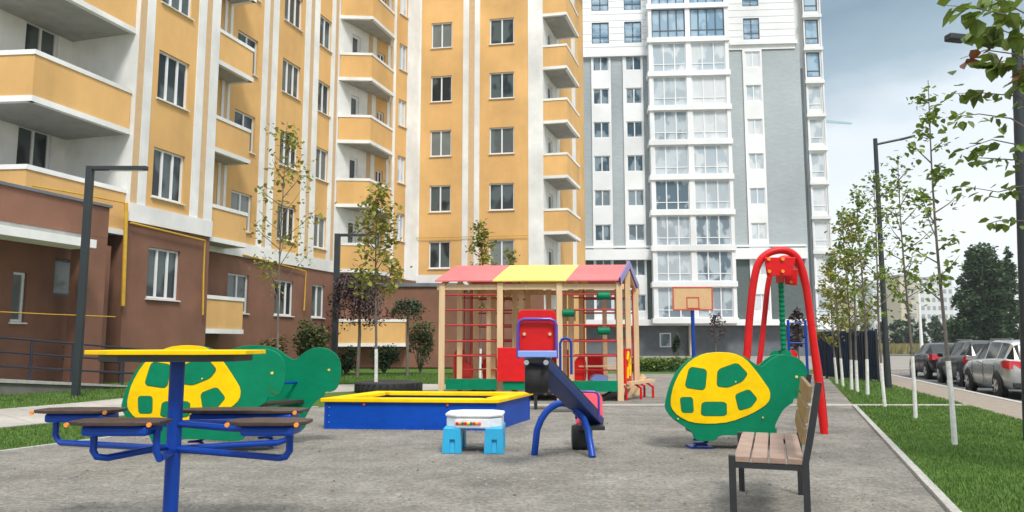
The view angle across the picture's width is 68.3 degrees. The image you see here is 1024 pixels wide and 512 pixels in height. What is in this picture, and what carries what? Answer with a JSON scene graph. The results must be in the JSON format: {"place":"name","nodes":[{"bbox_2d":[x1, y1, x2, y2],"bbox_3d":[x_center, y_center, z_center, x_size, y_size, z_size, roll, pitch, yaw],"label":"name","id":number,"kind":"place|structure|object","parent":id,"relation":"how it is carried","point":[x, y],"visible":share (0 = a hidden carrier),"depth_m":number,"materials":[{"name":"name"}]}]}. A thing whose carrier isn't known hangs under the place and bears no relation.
{"place":"outdoors","nodes":[
{"label":"outdoors","id":0,"kind":"place"},
{"bbox_2d":[0,386,125,408],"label":"grass","id":1,"kind":"structure","parent":0,"point":[115,393],"depth_m":14.85,"materials":[{"name":"green plant"}]},
{"bbox_2d":[0,369,479,449],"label":"lawn","id":2,"kind":"structure","parent":0,"point":[318,403],"depth_m":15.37,"materials":[{"name":"plant"}]},
{"bbox_2d":[0,379,127,394],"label":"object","id":3,"kind":"structure","parent":2,"relation":"on","point":[11,386],"depth_m":16.38,"materials":[{"name":"concrete"}]},
{"bbox_2d":[0,336,152,384],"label":"handrail","id":4,"kind":"object","parent":3,"relation":"on","point":[31,354],"visible":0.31,"depth_m":17.02,"materials":[{"name":"metal"}]},
{"bbox_2d":[66,166,148,396],"bbox_3d":[-8.342,0.486,15.642,1.317,4.790,0.234,0,-7,0],"label":"street lamp","id":5,"kind":"object","parent":2,"relation":"on","point":[82,284],"visible":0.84,"depth_m":15.62,"materials":[{"name":"metal"}]},
{"bbox_2d":[243,121,336,348],"bbox_3d":[-5.562,-0.083,17.761,2.037,6.403,1.938,-4,-8,34],"label":"young tree","id":6,"kind":"object","parent":2,"relation":"on","point":[291,139],"visible":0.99,"depth_m":17.89,"materials":[{"name":"green plant"}]},
{"bbox_2d":[0,0,586,383],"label":"apartment building","id":7,"kind":"structure","parent":2,"relation":"on","point":[451,122],"depth_m":29.24,"materials":[{"name":"orange paint"}]},
{"bbox_2d":[8,272,27,323],"bbox_3d":[-11.808,1.002,18.034,0.210,1.237,0.452,-2,-7,16],"label":"window","id":8,"kind":"structure","parent":7,"relation":"in","point":[18,277],"depth_m":18.11,"materials":[{"name":"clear glass"}]},
{"bbox_2d":[16,126,49,168],"bbox_3d":[-13.426,-2.779,21.167,0.210,1.600,1.135,-2,-7,16],"label":"window","id":9,"kind":"structure","parent":7,"relation":"in","point":[33,146],"depth_m":21.22,"materials":[{"name":"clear glass"}]},
{"bbox_2d":[25,21,56,56],"bbox_3d":[-13.426,-5.760,21.508,0.210,1.600,1.135,-2,-7,16],"label":"window","id":10,"kind":"structure","parent":7,"relation":"in","point":[38,38],"depth_m":21.57,"materials":[{"name":"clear glass"}]},
{"bbox_2d":[53,259,69,295],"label":"window","id":11,"kind":"structure","parent":7,"relation":"in","point":[62,267],"depth_m":19.34,"materials":[{"name":"grey glass"}]},
{"bbox_2d":[145,247,180,301],"bbox_3d":[-10.421,0.565,22.533,0.210,1.540,1.400,-2,-7,16],"label":"window","id":12,"kind":"structure","parent":7,"relation":"in","point":[162,264],"depth_m":22.61,"materials":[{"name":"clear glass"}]},
{"bbox_2d":[151,147,185,205],"bbox_3d":[-10.421,-2.401,22.872,0.210,1.540,1.400,-2,-7,16],"label":"window","id":13,"kind":"structure","parent":7,"relation":"in","point":[167,166],"depth_m":22.95,"materials":[{"name":"clear glass"}]},
{"bbox_2d":[156,51,189,111],"bbox_3d":[-10.421,-5.366,23.211,0.210,1.540,1.400,-2,-7,16],"label":"window","id":14,"kind":"structure","parent":7,"relation":"in","point":[172,73],"depth_m":23.29,"materials":[{"name":"clear glass"}]},
{"bbox_2d":[161,0,194,20],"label":"window","id":15,"kind":"structure","parent":7,"relation":"in","point":[183,7],"depth_m":23.70,"materials":[{"name":"clear glass"}]},
{"bbox_2d":[227,273,249,314],"bbox_3d":[-9.995,1.386,27.463,0.210,1.450,1.299,-2,-7,17],"label":"window","id":16,"kind":"structure","parent":7,"relation":"in","point":[237,284],"depth_m":27.65,"materials":[{"name":"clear glass"}]},
{"bbox_2d":[231,190,250,233],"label":"window","id":17,"kind":"structure","parent":7,"relation":"in","point":[239,201],"depth_m":28.02,"materials":[{"name":"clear glass"}]},
{"bbox_2d":[234,110,255,154],"bbox_3d":[-9.995,-4.615,28.150,0.210,1.450,1.299,-2,-7,17],"label":"window","id":18,"kind":"structure","parent":7,"relation":"in","point":[242,119],"depth_m":28.45,"materials":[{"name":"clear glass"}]},
{"bbox_2d":[273,279,294,316],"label":"window","id":19,"kind":"structure","parent":7,"relation":"in","point":[286,286],"depth_m":30.42,"materials":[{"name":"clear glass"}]},
{"bbox_2d":[276,204,295,243],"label":"window","id":20,"kind":"structure","parent":7,"relation":"in","point":[288,222],"depth_m":30.74,"materials":[{"name":"clear glass"}]},
{"bbox_2d":[279,132,298,171],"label":"window","id":21,"kind":"structure","parent":7,"relation":"in","point":[291,156],"depth_m":31.03,"materials":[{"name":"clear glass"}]},
{"bbox_2d":[281,59,301,101],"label":"window","id":22,"kind":"structure","parent":7,"relation":"in","point":[290,76],"depth_m":31.37,"materials":[{"name":"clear glass"}]},
{"bbox_2d":[284,0,303,32],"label":"window","id":23,"kind":"structure","parent":7,"relation":"in","point":[292,7],"depth_m":31.76,"materials":[{"name":"clear glass"}]},
{"bbox_2d":[311,285,325,318],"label":"window","id":24,"kind":"structure","parent":7,"relation":"in","point":[317,290],"depth_m":32.81,"materials":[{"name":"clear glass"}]},
{"bbox_2d":[313,215,327,250],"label":"window","id":25,"kind":"structure","parent":7,"relation":"in","point":[319,230],"depth_m":33.16,"materials":[{"name":"clear glass"}]},
{"bbox_2d":[316,147,328,182],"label":"window","id":26,"kind":"structure","parent":7,"relation":"in","point":[321,164],"depth_m":33.50,"materials":[{"name":"clear glass"}]},
{"bbox_2d":[318,80,330,117],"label":"window","id":27,"kind":"structure","parent":7,"relation":"in","point":[323,90],"depth_m":33.77,"materials":[{"name":"clear glass"}]},
{"bbox_2d":[320,15,332,52],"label":"window","id":28,"kind":"structure","parent":7,"relation":"in","point":[325,25],"depth_m":34.11,"materials":[{"name":"clear glass"}]},
{"bbox_2d":[428,185,450,212],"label":"window","id":29,"kind":"structure","parent":7,"relation":"in","point":[440,196],"depth_m":40.04,"materials":[{"name":"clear glass"}]},
{"bbox_2d":[429,241,450,268],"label":"window","id":30,"kind":"structure","parent":7,"relation":"in","point":[439,252],"depth_m":39.71,"materials":[{"name":"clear glass"}]},
{"bbox_2d":[429,130,451,157],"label":"window","id":31,"kind":"structure","parent":7,"relation":"in","point":[440,146],"depth_m":40.38,"materials":[{"name":"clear glass"}]},
{"bbox_2d":[430,76,451,102],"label":"window","id":32,"kind":"structure","parent":7,"relation":"in","point":[441,87],"depth_m":40.73,"materials":[{"name":"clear glass"}]},
{"bbox_2d":[430,22,452,48],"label":"window","id":33,"kind":"structure","parent":7,"relation":"in","point":[441,32],"depth_m":41.07,"materials":[{"name":"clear glass"}]},
{"bbox_2d":[488,183,513,210],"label":"window","id":34,"kind":"structure","parent":7,"relation":"in","point":[501,196],"depth_m":39.50,"materials":[{"name":"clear glass"}]},
{"bbox_2d":[489,240,513,264],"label":"window","id":35,"kind":"structure","parent":7,"relation":"in","point":[501,245],"depth_m":39.17,"materials":[{"name":"clear glass"}]},
{"bbox_2d":[488,127,514,154],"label":"window","id":36,"kind":"structure","parent":7,"relation":"in","point":[501,139],"depth_m":39.84,"materials":[{"name":"clear glass"}]},
{"bbox_2d":[489,72,514,99],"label":"window","id":37,"kind":"structure","parent":7,"relation":"in","point":[501,84],"depth_m":40.18,"materials":[{"name":"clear glass"}]},
{"bbox_2d":[489,18,514,44],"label":"window","id":38,"kind":"structure","parent":7,"relation":"in","point":[501,30],"depth_m":40.52,"materials":[{"name":"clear glass"}]},
{"bbox_2d":[290,318,331,356],"bbox_3d":[-6.156,2.797,22.946,1.282,1.874,1.267,0,-7,0],"label":"shrub","id":39,"kind":"object","parent":2,"relation":"on","point":[306,339],"visible":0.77,"depth_m":22.85,"materials":[{"name":"green plant"}]},
{"bbox_2d":[338,345,356,374],"bbox_3d":[-5.608,3.531,25.672,0.862,1.040,0.931,0,-7,0],"label":"shrub","id":40,"kind":"object","parent":2,"relation":"on","point":[347,364],"visible":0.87,"depth_m":25.57,"materials":[{"name":"green plant"}]},
{"bbox_2d":[331,233,372,355],"bbox_3d":[-5.101,1.554,24.009,1.303,4.570,0.306,0,-7,0],"label":"street lamp","id":41,"kind":"object","parent":2,"relation":"on","point":[337,249],"visible":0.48,"depth_m":24.03,"materials":[{"name":"metal"}]},
{"bbox_2d":[324,270,392,376],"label":"purple leaved tree","id":42,"kind":"object","parent":2,"relation":"on","point":[357,300],"visible":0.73,"depth_m":23.80,"materials":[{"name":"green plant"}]},
{"bbox_2d":[346,181,412,381],"bbox_3d":[-3.069,0.635,17.309,1.509,4.875,1.568,0,-7,0],"label":"young tree","id":43,"kind":"object","parent":2,"relation":"on","point":[375,211],"visible":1,"depth_m":17.25,"materials":[{"name":"green plant"}]},
{"bbox_2d":[369,343,401,372],"bbox_3d":[-4.386,3.578,26.289,1.136,1.088,0.946,3,-7,-21],"label":"shrub","id":44,"kind":"object","parent":2,"relation":"on","point":[386,356],"visible":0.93,"depth_m":26.12,"materials":[{"name":"green plant"}]},
{"bbox_2d":[354,380,422,392],"bbox_3d":[-2.739,2.901,16.779,1.499,0.250,1.499,0,-7,0],"label":"tractor tyre","id":45,"kind":"object","parent":2,"relation":"on","point":[383,385],"visible":0.84,"depth_m":16.23,"materials":[{"name":"rubber"}]},
{"bbox_2d":[389,297,429,374],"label":"umbrella tree","id":46,"kind":"object","parent":2,"relation":"on","point":[416,304],"visible":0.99,"depth_m":24.73,"materials":[{"name":"green plant"}]},
{"bbox_2d":[405,319,435,373],"bbox_3d":[-3.168,3.153,26.300,1.082,1.925,1.116,0,-7,0],"label":"shrub","id":47,"kind":"object","parent":2,"relation":"on","point":[425,335],"visible":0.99,"depth_m":26.16,"materials":[{"name":"green plant"}]},
{"bbox_2d":[0,384,507,427],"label":"path","id":48,"kind":"structure","parent":0,"point":[16,417],"depth_m":12.42,"materials":[{"name":"concrete"}]},
{"bbox_2d":[339,372,453,383],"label":"grass","id":49,"kind":"structure","parent":0,"point":[350,378],"depth_m":23.13,"materials":[{"name":"green plant"}]},
{"bbox_2d":[0,406,946,511],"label":"gravel playground","id":50,"kind":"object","parent":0,"point":[628,492],"visible":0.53,"depth_m":6.33},
{"bbox_2d":[29,350,312,511],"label":"play table","id":51,"kind":"object","parent":50,"relation":"on","point":[286,422],"visible":1,"depth_m":4.17,"materials":[{"name":"blue metal"}]},
{"bbox_2d":[121,345,340,448],"bbox_3d":[-2.862,1.466,7.855,1.964,1.072,0.890,0,-7,0],"label":"turtle rocker","id":52,"kind":"object","parent":50,"relation":"on","point":[275,377],"visible":0.66,"depth_m":7.45,"materials":[{"name":"green plastic"}]},
{"bbox_2d":[320,391,532,430],"bbox_3d":[-1.076,2.091,10.304,2.631,0.388,1.552,-1,-7,6],"label":"sandbox","id":53,"kind":"object","parent":50,"relation":"on","point":[407,410],"visible":0.94,"depth_m":9.65,"materials":[{"name":"blue paint"}]},
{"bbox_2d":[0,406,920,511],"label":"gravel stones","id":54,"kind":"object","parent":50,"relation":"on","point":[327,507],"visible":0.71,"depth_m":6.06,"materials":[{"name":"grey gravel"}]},
{"bbox_2d":[442,409,505,453],"bbox_3d":[-0.376,1.804,7.788,0.618,0.387,0.584,0,-7,3],"label":"toy table","id":55,"kind":"object","parent":50,"relation":"on","point":[491,422],"visible":1,"depth_m":7.53,"materials":[{"name":"white plastic"}]},
{"bbox_2d":[516,310,604,457],"bbox_3d":[0.406,1.247,7.191,0.642,1.396,1.952,-3,-7,22],"label":"slide","id":56,"kind":"object","parent":50,"relation":"on","point":[536,338],"visible":1,"depth_m":6.71,"materials":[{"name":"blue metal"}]},
{"bbox_2d":[665,352,807,448],"bbox_3d":[2.375,1.522,8.023,1.585,0.999,0.440,0,-7,0],"label":"turtle rocker","id":57,"kind":"object","parent":50,"relation":"on","point":[711,396],"visible":0.81,"depth_m":7.82,"materials":[{"name":"green plastic"}]},
{"bbox_2d":[728,374,821,511],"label":"bench","id":58,"kind":"object","parent":50,"relation":"on","point":[798,461],"visible":1,"depth_m":4.49,"materials":[{"name":"brown wood"}]},
{"bbox_2d":[743,247,827,433],"bbox_3d":[3.324,1.057,9.461,1.381,2.318,0.571,0,-7,0],"label":"swing frame","id":59,"kind":"object","parent":50,"relation":"on","point":[780,268],"visible":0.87,"depth_m":9.31,"materials":[{"name":"red paint"}]},
{"bbox_2d":[852,405,961,511],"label":"kerb","id":60,"kind":"structure","parent":50,"relation":"on","point":[943,500],"depth_m":6.35,"materials":[{"name":"concrete"}]},
{"bbox_2d":[353,355,910,368],"bbox_3d":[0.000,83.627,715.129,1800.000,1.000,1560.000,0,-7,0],"label":"ground","id":61,"kind":"structure","parent":0,"point":[481,366],"depth_m":39.37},
{"bbox_2d":[583,0,835,355],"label":"apartment tower","id":62,"kind":"structure","parent":61,"relation":"on","point":[705,152],"depth_m":64.35,"materials":[{"name":"paint"}]},
{"bbox_2d":[592,23,608,43],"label":"window","id":63,"kind":"structure","parent":62,"relation":"in","point":[600,33],"depth_m":66.53,"materials":[{"name":"blue glass"}]},
{"bbox_2d":[624,22,640,42],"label":"window","id":64,"kind":"structure","parent":62,"relation":"in","point":[635,32],"depth_m":66.34,"materials":[{"name":"blue glass"}]},
{"bbox_2d":[628,224,644,240],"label":"window","id":65,"kind":"structure","parent":62,"relation":"in","point":[636,232],"depth_m":64.31,"materials":[{"name":"clear glass"}]},
{"bbox_2d":[743,18,759,39],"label":"window","id":66,"kind":"structure","parent":62,"relation":"in","point":[748,29],"depth_m":65.63,"materials":[{"name":"blue glass"}]},
{"bbox_2d":[804,20,818,43],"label":"window","id":67,"kind":"structure","parent":62,"relation":"in","point":[811,26],"depth_m":66.75,"materials":[{"name":"blue glass"}]},
{"bbox_2d":[806,52,819,76],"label":"window","id":68,"kind":"structure","parent":62,"relation":"in","point":[812,59],"depth_m":66.41,"materials":[{"name":"blue glass"}]},
{"bbox_2d":[807,85,821,109],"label":"window","id":69,"kind":"structure","parent":62,"relation":"in","point":[814,91],"depth_m":66.06,"materials":[{"name":"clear glass"}]},
{"bbox_2d":[809,119,822,143],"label":"window","id":70,"kind":"structure","parent":62,"relation":"in","point":[815,125],"depth_m":65.73,"materials":[{"name":"clear glass"}]},
{"bbox_2d":[811,152,824,177],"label":"window","id":71,"kind":"structure","parent":62,"relation":"in","point":[817,158],"depth_m":65.39,"materials":[{"name":"clear glass"}]},
{"bbox_2d":[812,186,826,211],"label":"window","id":72,"kind":"structure","parent":62,"relation":"in","point":[818,192],"depth_m":65.06,"materials":[{"name":"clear glass"}]},
{"bbox_2d":[814,221,827,246],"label":"window","id":73,"kind":"structure","parent":62,"relation":"in","point":[821,238],"depth_m":64.71,"materials":[{"name":"clear glass"}]},
{"bbox_2d":[888,319,906,344],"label":"bush","id":74,"kind":"object","parent":61,"relation":"on","point":[896,337],"visible":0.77,"depth_m":148.95,"materials":[{"name":"green plant"}]},
{"bbox_2d":[947,242,1018,341],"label":"broadleaf tree","id":75,"kind":"object","parent":61,"relation":"on","point":[978,301],"visible":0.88,"depth_m":83.96,"materials":[{"name":"green plant"}]},
{"bbox_2d":[481,370,812,373],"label":"lawn","id":76,"kind":"structure","parent":0,"point":[614,372],"depth_m":27.63,"materials":[{"name":"plant"}]},
{"bbox_2d":[632,356,691,371],"bbox_3d":[6.687,4.126,28.723,4.628,0.690,1.019,0,-7,0],"label":"hedge","id":77,"kind":"object","parent":76,"relation":"on","point":[659,364],"visible":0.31,"depth_m":28.46,"materials":[{"name":"green plant"}]},
{"bbox_2d":[672,287,712,357],"bbox_3d":[6.703,2.690,27.712,1.495,3.155,0.663,0,-7,0],"label":"basketball hoop","id":78,"kind":"object","parent":76,"relation":"on","point":[692,299],"visible":0.98,"depth_m":27.99,"materials":[{"name":"beige wood"}]},
{"bbox_2d":[786,307,807,358],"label":"young tree","id":79,"kind":"object","parent":76,"relation":"on","point":[797,314],"visible":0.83,"depth_m":29.80,"materials":[{"name":"green plant"}]},
{"bbox_2d":[480,374,851,403],"bbox_3d":[4.915,3.481,20.044,12.230,0.160,13.380,0,-7,0],"label":"gravel court","id":80,"kind":"object","parent":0,"point":[833,392],"visible":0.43,"depth_m":16.05,"materials":[{"name":"grey gravel"}]},
{"bbox_2d":[465,218,497,377],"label":"young tree","id":81,"kind":"object","parent":80,"relation":"on","point":[484,258],"visible":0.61,"depth_m":24.08,"materials":[{"name":"green plant"}]},
{"bbox_2d":[435,261,654,400],"bbox_3d":[0.706,1.522,15.288,4.399,2.832,2.117,0,-7,0],"label":"playhouse","id":82,"kind":"object","parent":80,"relation":"on","point":[505,370],"visible":0.78,"depth_m":14.94,"materials":[{"name":"brown wood"}]},
{"bbox_2d":[816,329,879,380],"bbox_3d":[10.902,3.292,25.602,1.566,1.480,9.079,-2,-7,18],"label":"fence","id":83,"kind":"object","parent":80,"relation":"on","point":[826,355],"visible":0.62,"depth_m":22.18,"materials":[{"name":"black metal"}]},
{"bbox_2d":[574,356,922,372],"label":"courtyard paving","id":84,"kind":"structure","parent":0,"point":[900,364],"depth_m":43.78,"materials":[{"name":"concrete"}]},
{"bbox_2d":[530,404,967,405],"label":"path","id":85,"kind":"structure","parent":0,"point":[789,405],"depth_m":13.32,"materials":[{"name":"concrete"}]},
{"bbox_2d":[858,282,881,331],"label":"apartment block","id":86,"kind":"structure","parent":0,"point":[874,325],"depth_m":330.55,"materials":[{"name":"concrete"}]},
{"bbox_2d":[828,377,962,404],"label":"lawn","id":87,"kind":"structure","parent":0,"point":[832,378],"depth_m":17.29,"materials":[{"name":"plant"}]},
{"bbox_2d":[815,259,848,383],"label":"young tree","id":88,"kind":"object","parent":87,"relation":"on","point":[832,326],"visible":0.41,"depth_m":20.27,"materials":[{"name":"green plant"}]},
{"bbox_2d":[814,246,853,385],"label":"young tree","id":89,"kind":"object","parent":87,"relation":"on","point":[827,270],"visible":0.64,"depth_m":19.18,"materials":[{"name":"green plant"}]},
{"bbox_2d":[823,207,872,389],"bbox_3d":[7.903,0.961,17.634,1.086,4.301,1.070,2,-7,-15],"label":"young tree","id":90,"kind":"object","parent":87,"relation":"on","point":[860,306],"visible":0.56,"depth_m":17.69,"materials":[{"name":"green plant"}]},
{"bbox_2d":[828,212,881,391],"bbox_3d":[7.771,1.007,16.922,1.022,4.047,1.465,0,-7,0],"label":"young tree","id":91,"kind":"object","parent":87,"relation":"on","point":[855,324],"visible":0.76,"depth_m":16.98,"materials":[{"name":"green plant"}]},
{"bbox_2d":[835,184,894,393],"bbox_3d":[7.474,0.673,15.966,1.102,4.494,1.030,6,-9,-42],"label":"young tree","id":92,"kind":"object","parent":87,"relation":"on","point":[859,203],"visible":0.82,"depth_m":16.02,"materials":[{"name":"green plant"}]},
{"bbox_2d":[873,135,914,388],"bbox_3d":[9.483,0.083,18.500,1.122,6.240,0.240,0,-7,0],"label":"street lamp","id":93,"kind":"object","parent":87,"relation":"on","point":[886,364],"visible":0.87,"depth_m":18.36,"materials":[{"name":"metal"}]},
{"bbox_2d":[878,342,925,353],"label":"dry grass","id":94,"kind":"structure","parent":0,"point":[900,348],"depth_m":85.44,"materials":[{"name":"beige plant"}]},
{"bbox_2d":[885,274,919,341],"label":"apartment block","id":95,"kind":"structure","parent":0,"point":[895,306],"depth_m":296.79,"materials":[{"name":"concrete"}]},
{"bbox_2d":[797,356,1021,418],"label":"pavement","id":96,"kind":"structure","parent":0,"point":[1008,408],"depth_m":15.15,"materials":[{"name":"grey concrete"}]},
{"bbox_2d":[820,0,1023,330],"label":"sky","id":97,"kind":"structure","parent":0,"point":[878,54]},
{"bbox_2d":[926,315,942,342],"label":"bush","id":98,"kind":"object","parent":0,"point":[934,332],"visible":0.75,"depth_m":156.95,"materials":[{"name":"green plant"}]},
{"bbox_2d":[919,277,954,342],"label":"apartment block","id":99,"kind":"structure","parent":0,"point":[931,308],"depth_m":299.83,"materials":[{"name":"concrete"}]},
{"bbox_2d":[857,404,1023,511],"bbox_3d":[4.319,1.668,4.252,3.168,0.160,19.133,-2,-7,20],"label":"lawn","id":100,"kind":"structure","parent":0,"point":[963,509],"depth_m":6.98,"materials":[{"name":"plant"}]},
{"bbox_2d":[838,170,908,406],"bbox_3d":[6.254,0.539,13.066,1.162,4.101,0.954,0,-7,0],"label":"young tree","id":101,"kind":"object","parent":100,"relation":"on","point":[868,243],"visible":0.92,"depth_m":13.10,"materials":[{"name":"green plant"}]},
{"bbox_2d":[873,150,940,418],"bbox_3d":[5.714,0.389,11.141,1.022,3.962,0.983,0,-7,0],"label":"young tree","id":102,"kind":"object","parent":100,"relation":"on","point":[899,187],"visible":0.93,"depth_m":11.09,"materials":[{"name":"green plant"}]},
{"bbox_2d":[899,82,965,444],"bbox_3d":[4.647,0.019,8.304,0.673,4.051,0.712,-4,-8,30],"label":"young tree","id":103,"kind":"object","parent":100,"relation":"on","point":[935,173],"visible":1,"depth_m":8.32,"materials":[{"name":"green plant"}]},
{"bbox_2d":[937,0,1023,232],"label":"linden tree","id":104,"kind":"object","parent":100,"relation":"on","point":[980,34],"visible":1,"depth_m":5.73,"materials":[{"name":"green plant"}]},
{"bbox_2d":[944,32,1023,440],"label":"street lamp","id":105,"kind":"object","parent":100,"relation":"on","point":[1018,114],"visible":0.51,"depth_m":8.71,"materials":[{"name":"paint"}]},
{"bbox_2d":[891,373,1021,400],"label":"road","id":106,"kind":"structure","parent":0,"point":[1015,395],"depth_m":21.07,"materials":[{"name":"grey asphalt"}]},
{"bbox_2d":[909,343,952,378],"bbox_3d":[15.221,3.727,26.733,1.821,1.309,3.758,-2,-7,17],"label":"parked car","id":107,"kind":"object","parent":106,"relation":"on","point":[926,358],"visible":0.4,"depth_m":25.95,"materials":[{"name":"black paint"}]},
{"bbox_2d":[936,339,991,386],"bbox_3d":[13.831,3.186,22.467,1.821,1.415,3.758,-2,-7,17],"label":"parked car","id":108,"kind":"object","parent":106,"relation":"on","point":[959,351],"visible":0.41,"depth_m":21.81,"materials":[{"name":"paint"}]},
{"bbox_2d":[964,338,1020,397],"bbox_3d":[12.031,2.674,17.996,1.821,1.415,3.758,-2,-7,17],"label":"parked car","id":109,"kind":"object","parent":106,"relation":"on","point":[995,365],"visible":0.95,"depth_m":17.22,"materials":[{"name":"silver metal"}]},
{"bbox_2d":[1001,246,1019,339],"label":"broadleaf tree","id":110,"kind":"object","parent":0,"point":[1010,315],"visible":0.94,"depth_m":79.86,"materials":[{"name":"green plant"}]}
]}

